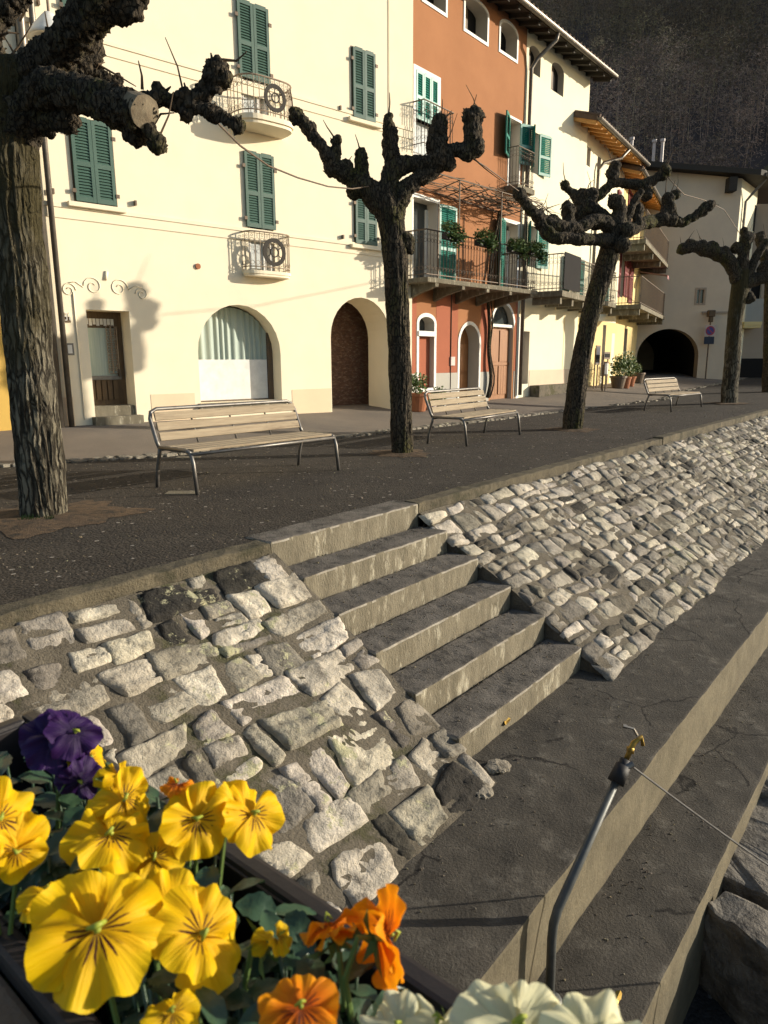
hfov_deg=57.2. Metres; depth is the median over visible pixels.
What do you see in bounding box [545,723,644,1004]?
mooring pipe
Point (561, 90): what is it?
ivory house
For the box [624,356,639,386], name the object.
potted plant
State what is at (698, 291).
window
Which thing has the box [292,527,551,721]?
step grit
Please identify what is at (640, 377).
potted plant
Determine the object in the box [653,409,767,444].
coping kerb
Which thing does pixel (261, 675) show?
stone embankment
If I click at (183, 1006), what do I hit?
pansy plant
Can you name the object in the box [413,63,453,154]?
window
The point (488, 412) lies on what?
park bench
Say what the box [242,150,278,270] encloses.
window
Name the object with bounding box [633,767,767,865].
stay wire
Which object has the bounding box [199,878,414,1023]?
pansy plant
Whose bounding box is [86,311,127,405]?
door
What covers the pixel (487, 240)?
flower box
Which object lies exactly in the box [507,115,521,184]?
window
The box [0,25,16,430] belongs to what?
ochre house
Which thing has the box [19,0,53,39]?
wall lamp
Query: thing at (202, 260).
cream house
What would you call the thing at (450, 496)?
coping kerb
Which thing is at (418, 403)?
potted plant
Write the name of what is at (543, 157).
window
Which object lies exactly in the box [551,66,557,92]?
window
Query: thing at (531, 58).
window
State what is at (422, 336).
window
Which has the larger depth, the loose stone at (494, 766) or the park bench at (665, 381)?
the park bench at (665, 381)
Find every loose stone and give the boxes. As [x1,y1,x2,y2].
[476,781,493,798]
[483,759,511,774]
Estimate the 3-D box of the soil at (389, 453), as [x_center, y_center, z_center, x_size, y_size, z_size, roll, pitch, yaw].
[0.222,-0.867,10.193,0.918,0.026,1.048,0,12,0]
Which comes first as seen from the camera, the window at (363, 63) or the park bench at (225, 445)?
the park bench at (225, 445)
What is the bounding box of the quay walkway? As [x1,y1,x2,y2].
[371,539,767,992]
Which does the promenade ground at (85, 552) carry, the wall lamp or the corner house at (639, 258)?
the corner house at (639, 258)
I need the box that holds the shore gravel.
[683,985,736,1023]
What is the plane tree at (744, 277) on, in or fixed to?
on the soil at (728, 403)
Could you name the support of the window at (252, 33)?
in the cream house at (202, 260)
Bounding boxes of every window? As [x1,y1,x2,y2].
[36,0,66,14]
[52,116,136,212]
[198,307,286,408]
[235,0,272,114]
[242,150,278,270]
[338,46,382,128]
[341,199,380,250]
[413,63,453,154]
[416,313,436,391]
[421,0,447,17]
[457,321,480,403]
[463,0,488,46]
[498,19,518,63]
[502,218,519,287]
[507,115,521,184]
[527,221,548,268]
[528,49,533,73]
[531,124,551,177]
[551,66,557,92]
[568,259,585,294]
[694,288,706,304]
[751,272,760,298]
[752,205,756,231]
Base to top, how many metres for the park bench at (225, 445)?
0.844 m
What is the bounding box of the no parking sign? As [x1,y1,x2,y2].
[704,310,715,378]
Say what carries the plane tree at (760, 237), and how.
on the promenade ground at (85, 552)
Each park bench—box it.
[148,399,339,494]
[424,387,520,446]
[643,377,701,411]
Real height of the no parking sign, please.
3.309 m
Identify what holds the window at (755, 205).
in the tunnel house at (695, 288)
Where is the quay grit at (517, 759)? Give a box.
[406,552,767,980]
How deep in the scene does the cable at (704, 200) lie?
17.32 m
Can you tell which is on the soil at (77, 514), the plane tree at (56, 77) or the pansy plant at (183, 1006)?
the plane tree at (56, 77)
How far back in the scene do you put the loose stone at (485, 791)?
4.08 m
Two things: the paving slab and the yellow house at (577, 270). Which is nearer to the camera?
the paving slab
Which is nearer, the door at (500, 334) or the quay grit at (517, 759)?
the quay grit at (517, 759)
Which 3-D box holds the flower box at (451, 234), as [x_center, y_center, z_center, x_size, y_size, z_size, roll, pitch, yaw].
[1.589,-6.241,15.847,0.477,0.663,0.886,9,15,38]
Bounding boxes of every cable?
[218,123,368,189]
[474,160,551,213]
[668,177,739,233]
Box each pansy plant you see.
[0,708,166,1013]
[0,745,169,1023]
[0,757,309,1023]
[0,868,325,1023]
[132,974,260,1023]
[134,776,284,991]
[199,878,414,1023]
[359,979,641,1023]
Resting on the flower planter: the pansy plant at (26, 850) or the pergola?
the pansy plant at (26, 850)
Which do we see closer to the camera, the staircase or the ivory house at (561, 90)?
the staircase
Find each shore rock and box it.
[699,891,767,1023]
[721,798,767,909]
[760,775,767,797]
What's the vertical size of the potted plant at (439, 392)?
0.568 m
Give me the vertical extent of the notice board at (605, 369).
1.167 m
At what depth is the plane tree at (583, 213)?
12.91 m
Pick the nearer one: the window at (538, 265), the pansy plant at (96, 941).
the pansy plant at (96, 941)
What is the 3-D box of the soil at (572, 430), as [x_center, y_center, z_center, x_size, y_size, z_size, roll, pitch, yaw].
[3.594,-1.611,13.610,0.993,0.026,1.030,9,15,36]
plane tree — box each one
[0,0,246,516]
[287,85,499,452]
[512,143,715,428]
[676,217,767,402]
[754,231,767,391]
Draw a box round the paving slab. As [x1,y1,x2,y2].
[165,456,200,493]
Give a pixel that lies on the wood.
(735, 37)
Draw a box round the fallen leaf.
[614,990,621,1005]
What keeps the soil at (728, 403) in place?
on the promenade ground at (85, 552)
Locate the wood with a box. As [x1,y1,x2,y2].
[530,0,767,170]
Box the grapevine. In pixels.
[427,177,558,397]
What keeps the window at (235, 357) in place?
in the cream house at (202, 260)
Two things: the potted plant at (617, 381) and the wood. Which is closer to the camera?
the potted plant at (617, 381)
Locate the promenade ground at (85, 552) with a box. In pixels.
[0,378,767,604]
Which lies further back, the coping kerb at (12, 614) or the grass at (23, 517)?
the grass at (23, 517)
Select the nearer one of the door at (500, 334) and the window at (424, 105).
the window at (424, 105)
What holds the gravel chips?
on the promenade ground at (85, 552)
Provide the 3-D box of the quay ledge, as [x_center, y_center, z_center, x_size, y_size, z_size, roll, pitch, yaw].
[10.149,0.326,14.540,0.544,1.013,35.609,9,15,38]
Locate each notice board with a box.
[593,345,600,388]
[601,352,609,389]
[601,362,608,390]
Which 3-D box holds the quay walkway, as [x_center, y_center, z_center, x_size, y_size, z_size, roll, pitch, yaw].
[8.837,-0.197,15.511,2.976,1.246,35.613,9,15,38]
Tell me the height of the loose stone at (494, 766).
0.066 m
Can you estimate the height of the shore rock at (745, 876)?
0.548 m
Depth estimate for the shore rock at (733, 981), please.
3.90 m
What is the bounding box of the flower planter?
[0,710,462,1023]
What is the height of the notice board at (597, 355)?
1.723 m
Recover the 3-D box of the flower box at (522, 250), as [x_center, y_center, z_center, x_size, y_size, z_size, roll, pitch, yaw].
[3.383,-6.654,17.742,0.482,0.596,0.884,9,15,38]
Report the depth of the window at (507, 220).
20.21 m
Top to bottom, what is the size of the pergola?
2.241 m
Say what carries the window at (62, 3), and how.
in the cream house at (202, 260)
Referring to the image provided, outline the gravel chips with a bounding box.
[0,406,740,587]
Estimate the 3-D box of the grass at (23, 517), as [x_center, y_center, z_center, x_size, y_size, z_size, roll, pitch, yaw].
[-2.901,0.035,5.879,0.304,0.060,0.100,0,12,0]
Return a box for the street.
[0,370,740,462]
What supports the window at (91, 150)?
in the cream house at (202, 260)
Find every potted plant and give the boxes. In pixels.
[412,372,429,411]
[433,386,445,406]
[608,354,629,388]
[618,351,636,387]
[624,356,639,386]
[630,364,645,382]
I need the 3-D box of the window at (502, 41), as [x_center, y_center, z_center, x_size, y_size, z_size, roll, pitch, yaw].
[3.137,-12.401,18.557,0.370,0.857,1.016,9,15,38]
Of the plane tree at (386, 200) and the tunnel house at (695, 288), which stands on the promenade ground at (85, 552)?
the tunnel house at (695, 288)
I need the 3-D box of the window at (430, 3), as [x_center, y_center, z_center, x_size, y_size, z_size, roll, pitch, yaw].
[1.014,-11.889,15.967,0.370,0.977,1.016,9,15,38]
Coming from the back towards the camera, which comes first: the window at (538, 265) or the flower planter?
the window at (538, 265)
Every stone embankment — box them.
[0,553,496,911]
[419,415,767,680]
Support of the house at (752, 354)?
on the promenade ground at (85, 552)
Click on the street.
(85, 441)
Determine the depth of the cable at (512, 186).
11.47 m
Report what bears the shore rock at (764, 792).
on the shore gravel
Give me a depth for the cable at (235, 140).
6.86 m
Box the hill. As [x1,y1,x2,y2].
[533,0,767,168]
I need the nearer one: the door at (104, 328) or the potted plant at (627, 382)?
the door at (104, 328)
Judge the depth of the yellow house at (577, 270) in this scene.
23.80 m
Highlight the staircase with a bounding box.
[245,500,580,756]
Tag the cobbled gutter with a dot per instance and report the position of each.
(107, 458)
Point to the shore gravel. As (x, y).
(705, 1007)
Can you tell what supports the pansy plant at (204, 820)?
in the flower planter
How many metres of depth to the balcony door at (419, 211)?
17.07 m
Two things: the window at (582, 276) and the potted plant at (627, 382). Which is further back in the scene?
the potted plant at (627, 382)
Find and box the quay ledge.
[537,647,767,1023]
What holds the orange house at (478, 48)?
on the promenade ground at (85, 552)
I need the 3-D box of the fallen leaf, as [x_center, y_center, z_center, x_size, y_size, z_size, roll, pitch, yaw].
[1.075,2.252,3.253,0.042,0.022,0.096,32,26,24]
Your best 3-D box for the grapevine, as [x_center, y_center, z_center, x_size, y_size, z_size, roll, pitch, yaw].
[2.607,-5.549,18.262,1.578,5.237,6.159,9,15,38]
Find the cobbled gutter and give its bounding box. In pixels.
[0,378,744,467]
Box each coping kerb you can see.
[0,540,270,629]
[404,438,661,526]
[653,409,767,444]
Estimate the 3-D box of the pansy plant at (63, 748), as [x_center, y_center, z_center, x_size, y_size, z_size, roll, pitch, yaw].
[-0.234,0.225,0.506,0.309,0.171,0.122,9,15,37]
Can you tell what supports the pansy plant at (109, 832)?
on the flower planter
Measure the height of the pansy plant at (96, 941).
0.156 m
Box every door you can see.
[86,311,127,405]
[412,193,439,277]
[490,304,514,399]
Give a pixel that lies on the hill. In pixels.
(763, 158)
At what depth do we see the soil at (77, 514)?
5.92 m
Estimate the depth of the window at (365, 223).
15.29 m
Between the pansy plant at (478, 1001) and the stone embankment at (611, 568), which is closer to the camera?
the pansy plant at (478, 1001)
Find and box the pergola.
[420,174,542,285]
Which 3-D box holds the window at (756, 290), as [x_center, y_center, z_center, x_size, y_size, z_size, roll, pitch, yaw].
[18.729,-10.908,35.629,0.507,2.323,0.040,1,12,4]
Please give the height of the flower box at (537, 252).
0.608 m
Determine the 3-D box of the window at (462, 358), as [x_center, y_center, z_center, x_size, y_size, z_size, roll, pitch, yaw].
[2.164,-4.004,19.062,0.350,2.228,1.144,9,15,38]
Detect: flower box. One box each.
[440,219,468,250]
[473,227,498,254]
[506,236,529,260]
[525,240,548,263]
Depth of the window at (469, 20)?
17.51 m
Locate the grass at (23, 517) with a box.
[18,513,53,519]
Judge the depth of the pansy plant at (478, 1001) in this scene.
0.30 m
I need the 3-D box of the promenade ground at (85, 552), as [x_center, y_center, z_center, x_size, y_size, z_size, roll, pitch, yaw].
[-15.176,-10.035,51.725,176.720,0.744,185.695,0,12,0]
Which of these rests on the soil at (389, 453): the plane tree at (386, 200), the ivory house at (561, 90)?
the plane tree at (386, 200)
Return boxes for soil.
[0,500,154,538]
[368,449,430,457]
[543,427,598,431]
[705,402,750,403]
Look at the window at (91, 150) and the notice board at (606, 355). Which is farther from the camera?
the notice board at (606, 355)
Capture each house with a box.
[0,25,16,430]
[14,0,413,427]
[408,0,618,403]
[503,29,589,397]
[532,110,650,387]
[607,162,669,375]
[630,137,767,379]
[740,204,767,377]

